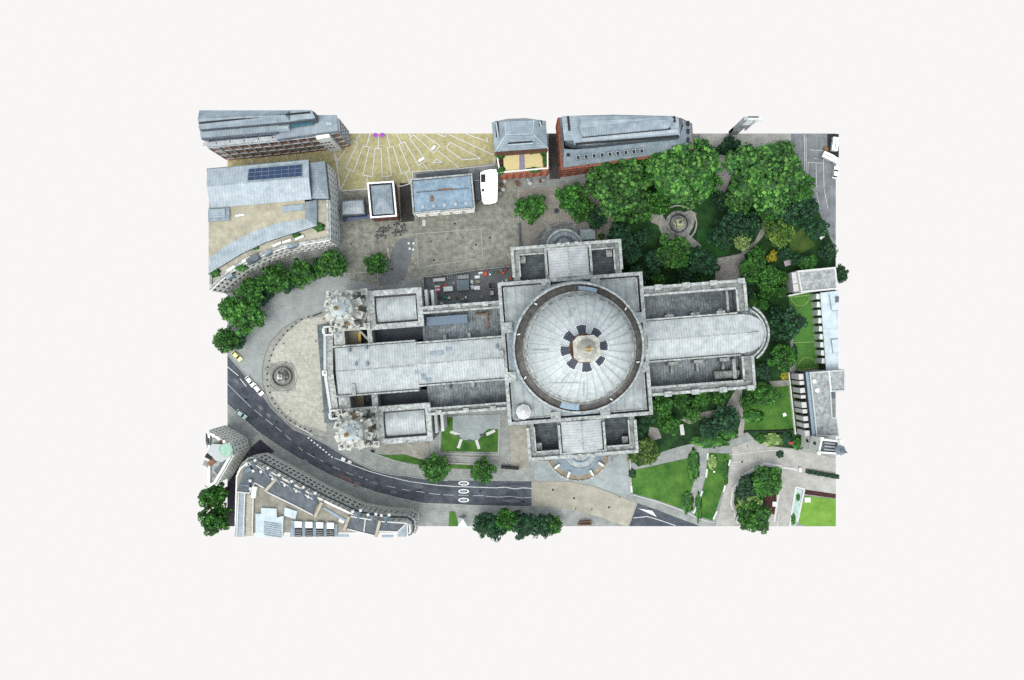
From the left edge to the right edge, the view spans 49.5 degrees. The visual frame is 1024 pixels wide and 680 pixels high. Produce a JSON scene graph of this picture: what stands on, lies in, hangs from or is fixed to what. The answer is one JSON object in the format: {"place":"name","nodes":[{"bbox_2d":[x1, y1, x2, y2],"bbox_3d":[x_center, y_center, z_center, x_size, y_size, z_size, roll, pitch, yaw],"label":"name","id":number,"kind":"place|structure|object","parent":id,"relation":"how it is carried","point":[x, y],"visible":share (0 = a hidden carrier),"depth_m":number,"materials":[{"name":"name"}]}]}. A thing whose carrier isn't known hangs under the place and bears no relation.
{"place":"outdoors","nodes":[
{"label":"outdoors","id":0,"kind":"place"},
{"bbox_2d":[207,159,340,293],"bbox_3d":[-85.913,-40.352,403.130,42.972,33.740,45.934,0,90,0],"label":"office building","id":1,"kind":"structure","parent":0,"point":[269,209],"depth_m":389.60,"materials":[{"name":"beige stone"}]},
{"bbox_2d":[227,272,376,390],"bbox_3d":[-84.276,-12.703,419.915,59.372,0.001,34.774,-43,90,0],"label":"pavement","id":2,"kind":"structure","parent":0,"point":[282,310],"depth_m":419.92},
{"bbox_2d":[234,453,419,537],"bbox_3d":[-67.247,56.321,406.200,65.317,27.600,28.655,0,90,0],"label":"curved building","id":3,"kind":"structure","parent":0,"point":[275,496],"depth_m":394.80,"materials":[{"name":"concrete"}]},
{"bbox_2d":[227,133,495,189],"bbox_3d":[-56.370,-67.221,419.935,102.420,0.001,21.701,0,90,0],"label":"plaza","id":4,"kind":"structure","parent":0,"point":[356,179],"depth_m":419.94,"materials":[{"name":"stone"}]},
{"bbox_2d":[250,134,495,190],"bbox_3d":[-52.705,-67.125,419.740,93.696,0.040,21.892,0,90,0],"label":"plaza inlay","id":5,"kind":"object","parent":4,"relation":"on","point":[340,187],"visible":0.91,"depth_m":419.74,"materials":[{"name":"stone"}]},
{"bbox_2d":[227,356,531,505],"bbox_3d":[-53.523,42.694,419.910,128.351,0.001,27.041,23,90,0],"label":"road","id":6,"kind":"structure","parent":0,"point":[262,425],"depth_m":419.91,"materials":[{"name":"asphalt"}]},
{"bbox_2d":[227,355,531,506],"bbox_3d":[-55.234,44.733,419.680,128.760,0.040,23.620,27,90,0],"label":"kerb line","id":7,"kind":"object","parent":6,"relation":"on","point":[358,463],"visible":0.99,"depth_m":419.68,"materials":[{"name":"concrete"}]},
{"bbox_2d":[532,481,636,525],"bbox_3d":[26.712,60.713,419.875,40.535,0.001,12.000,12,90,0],"label":"buff crossing","id":8,"kind":"object","parent":6,"relation":"on","point":[597,501],"visible":1,"depth_m":419.88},
{"bbox_2d":[342,178,520,284],"bbox_3d":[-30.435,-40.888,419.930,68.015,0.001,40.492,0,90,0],"label":"churchyard paving","id":9,"kind":"structure","parent":0,"point":[497,222],"depth_m":419.93,"materials":[{"name":"stone"}]},
{"bbox_2d":[379,237,413,285],"bbox_3d":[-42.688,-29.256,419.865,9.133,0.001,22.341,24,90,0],"label":"asphalt patch","id":10,"kind":"object","parent":9,"relation":"on","point":[400,257],"visible":0.89,"depth_m":419.87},
{"bbox_2d":[441,417,497,451],"bbox_3d":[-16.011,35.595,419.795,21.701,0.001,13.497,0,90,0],"label":"courtyard lawn","id":11,"kind":"structure","parent":0,"point":[450,442],"depth_m":419.80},
{"bbox_2d":[439,417,499,464],"bbox_3d":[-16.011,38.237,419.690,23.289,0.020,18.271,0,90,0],"label":"courtyard kerb","id":12,"kind":"structure","parent":11,"relation":"on","point":[469,453],"depth_m":419.69,"materials":[{"name":"stone"}]},
{"bbox_2d":[453,414,499,439],"bbox_3d":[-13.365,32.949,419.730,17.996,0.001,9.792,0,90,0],"label":"courtyard paving","id":13,"kind":"structure","parent":0,"point":[470,427],"depth_m":419.73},
{"bbox_2d":[0,0,1023,679],"label":"sky","id":14,"kind":"structure","parent":0,"point":[113,378],"materials":[{"name":"white"}]},
{"bbox_2d":[510,424,529,467],"bbox_3d":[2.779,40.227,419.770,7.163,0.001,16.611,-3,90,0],"label":"yard walk","id":15,"kind":"structure","parent":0,"point":[519,448],"depth_m":419.77,"materials":[{"name":"stone"}]},
{"bbox_2d":[492,118,548,179],"bbox_3d":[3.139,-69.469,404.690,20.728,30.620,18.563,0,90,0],"label":"town building","id":16,"kind":"structure","parent":0,"point":[518,142],"depth_m":393.50,"materials":[{"name":"red brick"}]},
{"bbox_2d":[227,134,835,525],"bbox_3d":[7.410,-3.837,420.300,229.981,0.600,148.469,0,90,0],"label":"ground","id":17,"kind":"structure","parent":0,"point":[433,514],"depth_m":420.00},
{"bbox_2d":[197,481,230,509],"bbox_3d":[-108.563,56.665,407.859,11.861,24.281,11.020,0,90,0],"label":"tree","id":18,"kind":"object","parent":17,"relation":"on","point":[215,496],"visible":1,"depth_m":400.76,"materials":[{"name":"green plant"}]},
{"bbox_2d":[197,502,233,536],"bbox_3d":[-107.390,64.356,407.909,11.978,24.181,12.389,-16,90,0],"label":"tree","id":19,"kind":"object","parent":17,"relation":"on","point":[215,519],"visible":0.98,"depth_m":400.29,"materials":[{"name":"green plant"}]},
{"bbox_2d":[212,325,238,353],"bbox_3d":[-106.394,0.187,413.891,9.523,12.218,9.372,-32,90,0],"label":"tree","id":20,"kind":"object","parent":17,"relation":"on","point":[225,338],"visible":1,"depth_m":409.83,"materials":[{"name":"green plant"}]},
{"bbox_2d":[202,425,249,486],"bbox_3d":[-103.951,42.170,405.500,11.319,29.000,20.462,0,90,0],"label":"corner building","id":21,"kind":"structure","parent":17,"relation":"on","point":[228,447],"depth_m":395.00,"materials":[{"name":"concrete"}]},
{"bbox_2d":[221,287,267,336],"bbox_3d":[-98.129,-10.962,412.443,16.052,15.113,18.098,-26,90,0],"label":"tree","id":22,"kind":"object","parent":17,"relation":"on","point":[246,312],"visible":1,"depth_m":407.37,"materials":[{"name":"green plant"}]},
{"bbox_2d":[227,440,273,525],"bbox_3d":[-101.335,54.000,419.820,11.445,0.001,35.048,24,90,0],"label":"lane","id":23,"kind":"structure","parent":17,"relation":"on","point":[259,446],"depth_m":419.82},
{"bbox_2d":[240,275,265,298],"bbox_3d":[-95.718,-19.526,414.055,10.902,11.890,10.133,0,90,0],"label":"tree","id":24,"kind":"object","parent":17,"relation":"on","point":[257,287],"visible":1,"depth_m":409.49,"materials":[{"name":"green plant"}]},
{"bbox_2d":[198,110,350,159],"bbox_3d":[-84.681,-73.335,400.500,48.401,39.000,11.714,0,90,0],"label":"office building","id":25,"kind":"structure","parent":17,"relation":"on","point":[234,134],"depth_m":389.40,"materials":[{"name":"brick"}]},
{"bbox_2d":[261,262,291,293],"bbox_3d":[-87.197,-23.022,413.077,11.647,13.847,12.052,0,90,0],"label":"tree","id":26,"kind":"object","parent":17,"relation":"on","point":[275,278],"visible":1,"depth_m":409.63,"materials":[{"name":"green plant"}]},
{"bbox_2d":[263,312,326,437],"bbox_3d":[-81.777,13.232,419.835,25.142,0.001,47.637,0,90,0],"label":"forecourt band","id":27,"kind":"object","parent":17,"relation":"on","point":[283,415],"visible":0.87,"depth_m":419.83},
{"bbox_2d":[268,316,326,431],"bbox_3d":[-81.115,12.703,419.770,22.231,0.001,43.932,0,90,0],"label":"forecourt","id":28,"kind":"structure","parent":17,"relation":"on","point":[303,401],"depth_m":419.77,"materials":[{"name":"stone"}]},
{"bbox_2d":[272,366,292,386],"bbox_3d":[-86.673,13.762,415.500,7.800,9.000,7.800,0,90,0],"label":"statue monument","id":29,"kind":"object","parent":28,"relation":"on","point":[282,376],"visible":1,"depth_m":418.86,"materials":[{"name":"grey stone"}]},
{"bbox_2d":[269,362,295,391],"bbox_3d":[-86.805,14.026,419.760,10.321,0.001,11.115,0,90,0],"label":"statue paving","id":30,"kind":"structure","parent":28,"relation":"on","point":[274,385],"depth_m":419.76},
{"bbox_2d":[289,257,316,289],"bbox_3d":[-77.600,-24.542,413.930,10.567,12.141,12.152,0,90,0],"label":"tree","id":31,"kind":"object","parent":17,"relation":"on","point":[301,272],"visible":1,"depth_m":410.36,"materials":[{"name":"green plant"}]},
{"bbox_2d":[314,249,347,277],"bbox_3d":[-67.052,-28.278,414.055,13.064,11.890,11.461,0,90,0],"label":"tree","id":32,"kind":"object","parent":17,"relation":"on","point":[332,263],"visible":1,"depth_m":409.63,"materials":[{"name":"green plant"}]},
{"bbox_2d":[341,199,366,216],"bbox_3d":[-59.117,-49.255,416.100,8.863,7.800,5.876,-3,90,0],"label":"pavilion","id":33,"kind":"structure","parent":17,"relation":"on","point":[354,207],"depth_m":412.80,"materials":[{"name":"metal"}]},
{"bbox_2d":[363,252,388,275],"bbox_3d":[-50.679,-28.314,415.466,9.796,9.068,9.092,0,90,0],"label":"tree","id":34,"kind":"object","parent":17,"relation":"on","point":[373,263],"visible":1,"depth_m":412.83,"materials":[{"name":"green plant"}]},
{"bbox_2d":[243,186,518,476],"bbox_3d":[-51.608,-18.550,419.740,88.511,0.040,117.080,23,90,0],"label":"churchyard inlay","id":35,"kind":"object","parent":17,"relation":"on","point":[419,286],"visible":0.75,"depth_m":419.75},
{"bbox_2d":[367,181,399,221],"bbox_3d":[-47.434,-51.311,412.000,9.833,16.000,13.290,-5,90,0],"label":"pavilion","id":36,"kind":"structure","parent":17,"relation":"on","point":[383,201],"depth_m":405.74,"materials":[{"name":"metal"}]},
{"bbox_2d":[379,441,429,458],"bbox_3d":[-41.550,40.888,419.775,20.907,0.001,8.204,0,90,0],"label":"courtyard walk","id":37,"kind":"structure","parent":17,"relation":"on","point":[419,450],"depth_m":419.77,"materials":[{"name":"stone"}]},
{"bbox_2d":[400,183,413,221],"bbox_3d":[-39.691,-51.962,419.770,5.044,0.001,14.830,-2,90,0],"label":"loading lane","id":38,"kind":"structure","parent":17,"relation":"on","point":[407,214],"depth_m":419.77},
{"bbox_2d":[378,454,473,468],"bbox_3d":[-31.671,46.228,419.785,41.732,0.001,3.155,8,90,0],"label":"verge","id":39,"kind":"structure","parent":17,"relation":"on","point":[407,459],"depth_m":419.79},
{"bbox_2d":[419,452,450,482],"bbox_3d":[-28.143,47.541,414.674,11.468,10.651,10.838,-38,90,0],"label":"tree","id":40,"kind":"object","parent":17,"relation":"on","point":[435,469],"visible":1,"depth_m":412.05,"materials":[{"name":"green plant"}]},
{"bbox_2d":[410,173,475,216],"bbox_3d":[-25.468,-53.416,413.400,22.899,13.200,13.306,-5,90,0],"label":"pavilion","id":41,"kind":"structure","parent":17,"relation":"on","point":[443,195],"depth_m":407.75,"materials":[{"name":"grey metal"}]},
{"bbox_2d":[424,266,513,304],"bbox_3d":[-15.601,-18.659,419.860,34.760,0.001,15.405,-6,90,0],"label":"service yard","id":42,"kind":"structure","parent":17,"relation":"on","point":[473,295],"depth_m":419.86,"materials":[{"name":"concrete"}]},
{"bbox_2d":[470,456,496,484],"bbox_3d":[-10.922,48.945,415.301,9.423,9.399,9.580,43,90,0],"label":"tree","id":43,"kind":"object","parent":17,"relation":"on","point":[482,468],"visible":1,"depth_m":412.16,"materials":[{"name":"green plant"}]},
{"bbox_2d":[472,511,495,538],"bbox_3d":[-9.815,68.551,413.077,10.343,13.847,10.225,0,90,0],"label":"tree","id":44,"kind":"object","parent":17,"relation":"on","point":[482,525],"visible":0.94,"depth_m":409.70,"materials":[{"name":"green plant"}]},
{"bbox_2d":[480,169,497,204],"bbox_3d":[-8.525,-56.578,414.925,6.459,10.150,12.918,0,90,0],"label":"white canopy","id":45,"kind":"object","parent":17,"relation":"on","point":[489,184],"visible":1,"depth_m":410.00,"materials":[{"name":"fabric"}]},
{"bbox_2d":[495,508,518,530],"bbox_3d":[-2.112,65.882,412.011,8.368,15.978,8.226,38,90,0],"label":"tree","id":46,"kind":"object","parent":17,"relation":"on","point":[507,517],"visible":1,"depth_m":406.58,"materials":[{"name":"green plant"}]},
{"bbox_2d":[511,509,541,539],"bbox_3d":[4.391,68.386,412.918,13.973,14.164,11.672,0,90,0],"label":"tree","id":47,"kind":"object","parent":17,"relation":"on","point":[524,525],"visible":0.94,"depth_m":408.58,"materials":[{"name":"green plant"}]},
{"bbox_2d":[513,194,546,224],"bbox_3d":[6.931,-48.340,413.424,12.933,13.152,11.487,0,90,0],"label":"tree","id":48,"kind":"object","parent":17,"relation":"on","point":[532,209],"visible":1,"depth_m":409.57,"materials":[{"name":"green plant"}]},
{"bbox_2d":[317,222,769,481],"bbox_3d":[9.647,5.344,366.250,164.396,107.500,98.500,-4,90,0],"label":"cathedral","id":49,"kind":"structure","parent":17,"relation":"on","point":[538,343],"depth_m":386.20,"materials":[{"name":"stone"}]},
{"bbox_2d":[533,513,554,538],"bbox_3d":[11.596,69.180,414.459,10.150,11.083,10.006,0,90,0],"label":"tree","id":50,"kind":"object","parent":17,"relation":"on","point":[543,524],"visible":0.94,"depth_m":410.31,"materials":[{"name":"green plant"}]},
{"bbox_2d":[549,133,559,178],"bbox_3d":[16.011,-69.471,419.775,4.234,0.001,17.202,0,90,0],"label":"alley","id":51,"kind":"structure","parent":17,"relation":"on","point":[553,167],"depth_m":419.77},
{"bbox_2d":[554,182,588,211],"bbox_3d":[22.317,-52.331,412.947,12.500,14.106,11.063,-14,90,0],"label":"tree","id":52,"kind":"object","parent":17,"relation":"on","point":[567,196],"visible":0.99,"depth_m":408.13,"materials":[{"name":"green plant"}]},
{"bbox_2d":[568,195,596,223],"bbox_3d":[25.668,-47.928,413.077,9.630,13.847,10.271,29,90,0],"label":"tree","id":53,"kind":"object","parent":17,"relation":"on","point":[582,211],"visible":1,"depth_m":409.34,"materials":[{"name":"green plant"}]},
{"bbox_2d":[585,207,606,229],"bbox_3d":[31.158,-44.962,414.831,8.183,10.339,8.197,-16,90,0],"label":"tree","id":54,"kind":"object","parent":17,"relation":"on","point":[597,220],"visible":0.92,"depth_m":411.33,"materials":[{"name":"green plant"}]},
{"bbox_2d":[583,158,654,222],"bbox_3d":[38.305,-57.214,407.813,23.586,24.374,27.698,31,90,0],"label":"tree","id":55,"kind":"object","parent":17,"relation":"on","point":[621,185],"visible":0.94,"depth_m":399.94,"materials":[{"name":"green plant"}]},
{"bbox_2d":[605,222,633,246],"bbox_3d":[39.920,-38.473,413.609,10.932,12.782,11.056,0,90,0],"label":"tree","id":56,"kind":"object","parent":17,"relation":"on","point":[619,230],"visible":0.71,"depth_m":410.15,"materials":[{"name":"green plant"}]},
{"bbox_2d":[556,115,693,176],"bbox_3d":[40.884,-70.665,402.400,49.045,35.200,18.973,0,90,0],"label":"long building","id":57,"kind":"structure","parent":17,"relation":"on","point":[585,143],"depth_m":388.20,"materials":[{"name":"red brick"}]},
{"bbox_2d":[622,239,642,265],"bbox_3d":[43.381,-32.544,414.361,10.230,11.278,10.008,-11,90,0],"label":"tree","id":58,"kind":"object","parent":17,"relation":"on","point":[631,253],"visible":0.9,"depth_m":410.31,"materials":[{"name":"green plant"}]},
{"bbox_2d":[625,189,652,223],"bbox_3d":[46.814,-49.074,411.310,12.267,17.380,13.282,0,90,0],"label":"tree","id":59,"kind":"object","parent":17,"relation":"on","point":[642,212],"visible":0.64,"depth_m":404.97,"materials":[{"name":"green plant"}]},
{"bbox_2d":[626,437,659,464],"bbox_3d":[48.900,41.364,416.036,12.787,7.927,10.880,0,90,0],"label":"tree","id":60,"kind":"object","parent":17,"relation":"on","point":[648,453],"visible":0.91,"depth_m":413.09,"materials":[{"name":"green plant"}]},
{"bbox_2d":[644,249,662,275],"bbox_3d":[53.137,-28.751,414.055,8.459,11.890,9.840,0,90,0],"label":"tree","id":61,"kind":"object","parent":17,"relation":"on","point":[653,264],"visible":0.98,"depth_m":409.54,"materials":[{"name":"green plant"}]},
{"bbox_2d":[647,190,671,214],"bbox_3d":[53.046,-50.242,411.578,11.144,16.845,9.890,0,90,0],"label":"tree","id":62,"kind":"object","parent":17,"relation":"on","point":[659,203],"visible":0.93,"depth_m":405.07,"materials":[{"name":"green plant"}]},
{"bbox_2d":[652,395,673,416],"bbox_3d":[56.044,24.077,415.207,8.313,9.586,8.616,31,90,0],"label":"tree","id":63,"kind":"object","parent":17,"relation":"on","point":[662,404],"visible":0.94,"depth_m":412.74,"materials":[{"name":"green plant"}]},
{"bbox_2d":[655,412,680,435],"bbox_3d":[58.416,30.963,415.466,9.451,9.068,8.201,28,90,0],"label":"tree","id":64,"kind":"object","parent":17,"relation":"on","point":[670,423],"visible":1,"depth_m":412.57,"materials":[{"name":"green plant"}]},
{"bbox_2d":[654,233,690,270],"bbox_3d":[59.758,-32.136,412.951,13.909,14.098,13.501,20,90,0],"label":"tree","id":65,"kind":"object","parent":17,"relation":"on","point":[672,253],"visible":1,"depth_m":408.24,"materials":[{"name":"green plant"}]},
{"bbox_2d":[665,211,690,235],"bbox_3d":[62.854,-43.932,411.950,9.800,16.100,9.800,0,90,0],"label":"column monument","id":66,"kind":"object","parent":17,"relation":"on","point":[678,223],"depth_m":419.45,"materials":[{"name":"stone"}]},
{"bbox_2d":[644,137,723,210],"bbox_3d":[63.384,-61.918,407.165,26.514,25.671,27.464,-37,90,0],"label":"tree","id":67,"kind":"object","parent":17,"relation":"on","point":[682,174],"visible":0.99,"depth_m":397.91,"materials":[{"name":"green plant"}]},
{"bbox_2d":[687,245,720,277],"bbox_3d":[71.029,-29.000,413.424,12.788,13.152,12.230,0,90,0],"label":"tree","id":68,"kind":"object","parent":17,"relation":"on","point":[702,262],"visible":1,"depth_m":409.56,"materials":[{"name":"green plant"}]},
{"bbox_2d":[699,416,718,439],"bbox_3d":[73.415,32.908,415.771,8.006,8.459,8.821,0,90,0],"label":"tree","id":69,"kind":"object","parent":17,"relation":"on","point":[707,429],"visible":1,"depth_m":412.86,"materials":[{"name":"green plant"}]},
{"bbox_2d":[707,227,735,250],"bbox_3d":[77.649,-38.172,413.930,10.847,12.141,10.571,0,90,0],"label":"tree","id":70,"kind":"object","parent":17,"relation":"on","point":[722,240],"visible":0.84,"depth_m":410.49,"materials":[{"name":"green plant"}]},
{"bbox_2d":[710,404,740,434],"bbox_3d":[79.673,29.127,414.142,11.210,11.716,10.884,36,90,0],"label":"tree","id":71,"kind":"object","parent":17,"relation":"on","point":[726,419],"visible":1,"depth_m":411.31,"materials":[{"name":"green plant"}]},
{"bbox_2d":[714,209,746,236],"bbox_3d":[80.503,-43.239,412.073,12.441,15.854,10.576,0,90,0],"label":"tree","id":72,"kind":"object","parent":17,"relation":"on","point":[731,223],"visible":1,"depth_m":406.04,"materials":[{"name":"green plant"}]},
{"bbox_2d":[720,134,740,154],"bbox_3d":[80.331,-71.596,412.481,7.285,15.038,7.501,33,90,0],"label":"tree","id":73,"kind":"object","parent":17,"relation":"on","point":[730,142],"visible":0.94,"depth_m":407.35,"materials":[{"name":"green plant"}]},
{"bbox_2d":[724,191,753,214],"bbox_3d":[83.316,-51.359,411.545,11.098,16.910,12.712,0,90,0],"label":"tree","id":74,"kind":"object","parent":17,"relation":"on","point":[733,203],"visible":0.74,"depth_m":405.82,"materials":[{"name":"green plant"}]},
{"bbox_2d":[734,474,754,501],"bbox_3d":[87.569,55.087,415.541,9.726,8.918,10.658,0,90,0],"label":"tree","id":75,"kind":"object","parent":17,"relation":"on","point":[745,486],"visible":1,"depth_m":412.12,"materials":[{"name":"green plant"}]},
{"bbox_2d":[729,116,761,134],"bbox_3d":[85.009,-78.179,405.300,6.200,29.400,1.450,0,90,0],"label":"building facade","id":76,"kind":"structure","parent":17,"relation":"on","point":[745,123],"depth_m":400.01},
{"bbox_2d":[740,211,761,237],"bbox_3d":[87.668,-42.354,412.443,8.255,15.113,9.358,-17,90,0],"label":"tree","id":77,"kind":"object","parent":17,"relation":"on","point":[752,223],"visible":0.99,"depth_m":407.56,"materials":[{"name":"green plant"}]},
{"bbox_2d":[738,256,765,283],"bbox_3d":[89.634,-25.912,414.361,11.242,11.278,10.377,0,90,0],"label":"tree","id":78,"kind":"object","parent":17,"relation":"on","point":[751,269],"visible":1,"depth_m":410.48,"materials":[{"name":"green plant"}]},
{"bbox_2d":[735,499,771,534],"bbox_3d":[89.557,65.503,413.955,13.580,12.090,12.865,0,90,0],"label":"tree","id":79,"kind":"object","parent":17,"relation":"on","point":[755,516],"visible":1,"depth_m":410.23,"materials":[{"name":"green plant"}]},
{"bbox_2d":[721,140,805,214],"bbox_3d":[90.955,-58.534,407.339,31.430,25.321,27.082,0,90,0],"label":"tree","id":80,"kind":"object","parent":17,"relation":"on","point":[769,176],"visible":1,"depth_m":398.12,"materials":[{"name":"green plant"}]},
{"bbox_2d":[750,382,781,406],"bbox_3d":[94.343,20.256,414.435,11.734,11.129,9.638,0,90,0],"label":"tree","id":81,"kind":"object","parent":17,"relation":"on","point":[765,396],"visible":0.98,"depth_m":411.10,"materials":[{"name":"green plant"}]},
{"bbox_2d":[751,465,782,497],"bbox_3d":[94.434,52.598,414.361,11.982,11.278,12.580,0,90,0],"label":"tree","id":82,"kind":"object","parent":17,"relation":"on","point":[765,480],"visible":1,"depth_m":410.61,"materials":[{"name":"green plant"}]},
{"bbox_2d":[757,265,780,291],"bbox_3d":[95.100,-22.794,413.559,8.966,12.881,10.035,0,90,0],"label":"tree","id":83,"kind":"object","parent":17,"relation":"on","point":[770,276],"visible":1,"depth_m":408.68,"materials":[{"name":"green plant"}]},
{"bbox_2d":[762,218,796,248],"bbox_3d":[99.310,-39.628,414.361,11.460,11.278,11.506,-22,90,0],"label":"tree","id":84,"kind":"object","parent":17,"relation":"on","point":[780,231],"visible":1,"depth_m":410.53,"materials":[{"name":"green plant"}]},
{"bbox_2d":[767,343,796,372],"bbox_3d":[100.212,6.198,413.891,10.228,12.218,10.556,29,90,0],"label":"tree","id":85,"kind":"object","parent":17,"relation":"on","point":[784,358],"visible":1,"depth_m":409.81,"materials":[{"name":"green plant"}]},
{"bbox_2d":[767,303,807,342],"bbox_3d":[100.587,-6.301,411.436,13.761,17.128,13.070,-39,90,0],"label":"tree","id":86,"kind":"object","parent":17,"relation":"on","point":[787,322],"visible":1,"depth_m":406.15,"materials":[{"name":"green plant"}]},
{"bbox_2d":[775,196,802,227],"bbox_3d":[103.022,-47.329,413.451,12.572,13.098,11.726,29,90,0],"label":"tree","id":87,"kind":"object","parent":17,"relation":"on","point":[791,214],"visible":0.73,"depth_m":408.43,"materials":[{"name":"green plant"}]},
{"bbox_2d":[787,173,814,201],"bbox_3d":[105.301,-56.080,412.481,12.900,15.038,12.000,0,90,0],"label":"tree","id":88,"kind":"object","parent":17,"relation":"on","point":[802,191],"visible":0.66,"depth_m":407.08,"materials":[{"name":"green plant"}]},
{"bbox_2d":[798,198,819,224],"bbox_3d":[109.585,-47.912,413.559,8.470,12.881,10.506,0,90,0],"label":"tree","id":89,"kind":"object","parent":17,"relation":"on","point":[809,209],"visible":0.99,"depth_m":408.68,"materials":[{"name":"green plant"}]},
{"bbox_2d":[786,267,837,293],"bbox_3d":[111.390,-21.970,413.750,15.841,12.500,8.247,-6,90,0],"label":"school building","id":90,"kind":"structure","parent":17,"relation":"on","point":[812,280],"depth_m":408.20,"materials":[{"name":"concrete"}]},
{"bbox_2d":[802,219,829,240],"bbox_3d":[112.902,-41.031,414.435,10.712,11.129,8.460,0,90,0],"label":"tree","id":91,"kind":"object","parent":17,"relation":"on","point":[814,229],"visible":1,"depth_m":411.15,"materials":[{"name":"green plant"}]},
{"bbox_2d":[788,369,844,436],"bbox_3d":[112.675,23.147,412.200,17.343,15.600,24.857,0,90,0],"label":"school building","id":92,"kind":"structure","parent":17,"relation":"on","point":[815,390],"depth_m":405.00,"materials":[{"name":"concrete"}]},
{"bbox_2d":[800,435,847,455],"bbox_3d":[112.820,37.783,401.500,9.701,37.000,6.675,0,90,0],"label":"church tower","id":93,"kind":"structure","parent":17,"relation":"on","point":[820,445],"depth_m":394.80,"materials":[{"name":"beige stone"}]},
{"bbox_2d":[810,290,838,369],"bbox_3d":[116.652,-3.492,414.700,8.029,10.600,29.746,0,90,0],"label":"school building","id":94,"kind":"structure","parent":17,"relation":"on","point":[825,313],"depth_m":410.00,"materials":[{"name":"concrete"}]},
{"bbox_2d":[817,241,838,261],"bbox_3d":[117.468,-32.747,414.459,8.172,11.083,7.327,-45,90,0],"label":"tree","id":95,"kind":"object","parent":17,"relation":"on","point":[826,251],"visible":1,"depth_m":410.99,"materials":[{"name":"green plant"}]},
{"bbox_2d":[521,184,612,245],"bbox_3d":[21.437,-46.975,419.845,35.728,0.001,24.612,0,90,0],"label":"court","id":96,"kind":"object","parent":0,"point":[530,233],"visible":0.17,"depth_m":419.85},
{"bbox_2d":[534,454,629,494],"bbox_3d":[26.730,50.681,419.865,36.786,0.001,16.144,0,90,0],"label":"setts","id":97,"kind":"structure","parent":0,"point":[612,476],"depth_m":419.87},
{"bbox_2d":[629,503,697,525],"bbox_3d":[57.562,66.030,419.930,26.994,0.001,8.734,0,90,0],"label":"road","id":98,"kind":"structure","parent":0,"point":[642,520],"depth_m":419.93,"materials":[{"name":"asphalt"}]},
{"bbox_2d":[632,456,697,508],"bbox_3d":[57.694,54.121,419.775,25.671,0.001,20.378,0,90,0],"label":"lawn","id":99,"kind":"structure","parent":0,"point":[670,483],"depth_m":419.77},
{"bbox_2d":[687,447,699,482],"bbox_3d":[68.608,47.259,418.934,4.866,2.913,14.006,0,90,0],"label":"shrub","id":100,"kind":"object","parent":99,"relation":"on","point":[693,465],"visible":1,"depth_m":418.34,"materials":[{"name":"green plant"}]},
{"bbox_2d":[651,210,700,246],"bbox_3d":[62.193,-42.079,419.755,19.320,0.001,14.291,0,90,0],"label":"garden path","id":101,"kind":"structure","parent":0,"point":[656,221],"depth_m":419.75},
{"bbox_2d":[694,453,730,520],"bbox_3d":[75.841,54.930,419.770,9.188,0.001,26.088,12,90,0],"label":"lawn strip","id":102,"kind":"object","parent":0,"point":[713,487],"visible":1,"depth_m":419.77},
{"bbox_2d":[697,224,729,256],"bbox_3d":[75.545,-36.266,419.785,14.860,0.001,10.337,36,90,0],"label":"lawn","id":103,"kind":"structure","parent":0,"point":[702,236],"depth_m":419.79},
{"bbox_2d":[681,389,746,436],"bbox_3d":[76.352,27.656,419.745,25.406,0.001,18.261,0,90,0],"label":"garden path","id":104,"kind":"structure","parent":0,"point":[734,401],"depth_m":419.75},
{"bbox_2d":[609,170,835,466],"bbox_3d":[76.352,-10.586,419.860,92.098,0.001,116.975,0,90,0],"label":"garden ground","id":105,"kind":"structure","parent":0,"point":[708,212],"depth_m":419.86,"materials":[{"name":"plant"}]},
{"bbox_2d":[689,434,730,447],"bbox_3d":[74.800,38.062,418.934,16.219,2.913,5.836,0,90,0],"label":"shrub","id":106,"kind":"object","parent":105,"relation":"on","point":[719,441],"visible":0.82,"depth_m":418.30,"materials":[{"name":"green plant"}]},
{"bbox_2d":[715,254,744,280],"bbox_3d":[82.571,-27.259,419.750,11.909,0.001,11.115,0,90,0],"label":"garden path","id":107,"kind":"structure","parent":0,"point":[730,268],"depth_m":419.75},
{"bbox_2d":[700,133,790,192],"bbox_3d":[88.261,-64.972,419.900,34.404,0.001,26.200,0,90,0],"label":"back lane","id":108,"kind":"structure","parent":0,"point":[716,139],"depth_m":419.90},
{"bbox_2d":[743,384,797,429],"bbox_3d":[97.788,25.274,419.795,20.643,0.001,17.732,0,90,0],"label":"lawn","id":109,"kind":"structure","parent":0,"point":[774,418],"depth_m":419.80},
{"bbox_2d":[716,439,835,525],"bbox_3d":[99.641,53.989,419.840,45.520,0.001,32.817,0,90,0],"label":"court","id":110,"kind":"object","parent":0,"point":[796,459],"visible":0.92,"depth_m":419.84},
{"bbox_2d":[730,463,804,525],"bbox_3d":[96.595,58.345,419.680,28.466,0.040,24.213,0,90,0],"label":"garden kerb","id":111,"kind":"structure","parent":110,"relation":"on","point":[752,469],"depth_m":419.69,"materials":[{"name":"stone"}]},
{"bbox_2d":[790,227,814,257],"bbox_3d":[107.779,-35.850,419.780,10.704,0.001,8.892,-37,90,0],"label":"lawn corner","id":112,"kind":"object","parent":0,"point":[801,242],"visible":0.8,"depth_m":419.78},
{"bbox_2d":[788,292,818,370],"bbox_3d":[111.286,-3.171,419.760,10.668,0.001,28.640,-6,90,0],"label":"pitch","id":113,"kind":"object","parent":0,"point":[807,348],"visible":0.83,"depth_m":419.76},
{"bbox_2d":[791,133,835,240],"bbox_3d":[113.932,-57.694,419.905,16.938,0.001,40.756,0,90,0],"label":"side street","id":114,"kind":"structure","parent":0,"point":[814,142],"depth_m":419.90,"materials":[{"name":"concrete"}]},
{"bbox_2d":[798,496,835,525],"bbox_3d":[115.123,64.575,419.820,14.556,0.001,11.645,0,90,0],"label":"lawn bright","id":115,"kind":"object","parent":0,"point":[818,511],"visible":1,"depth_m":419.82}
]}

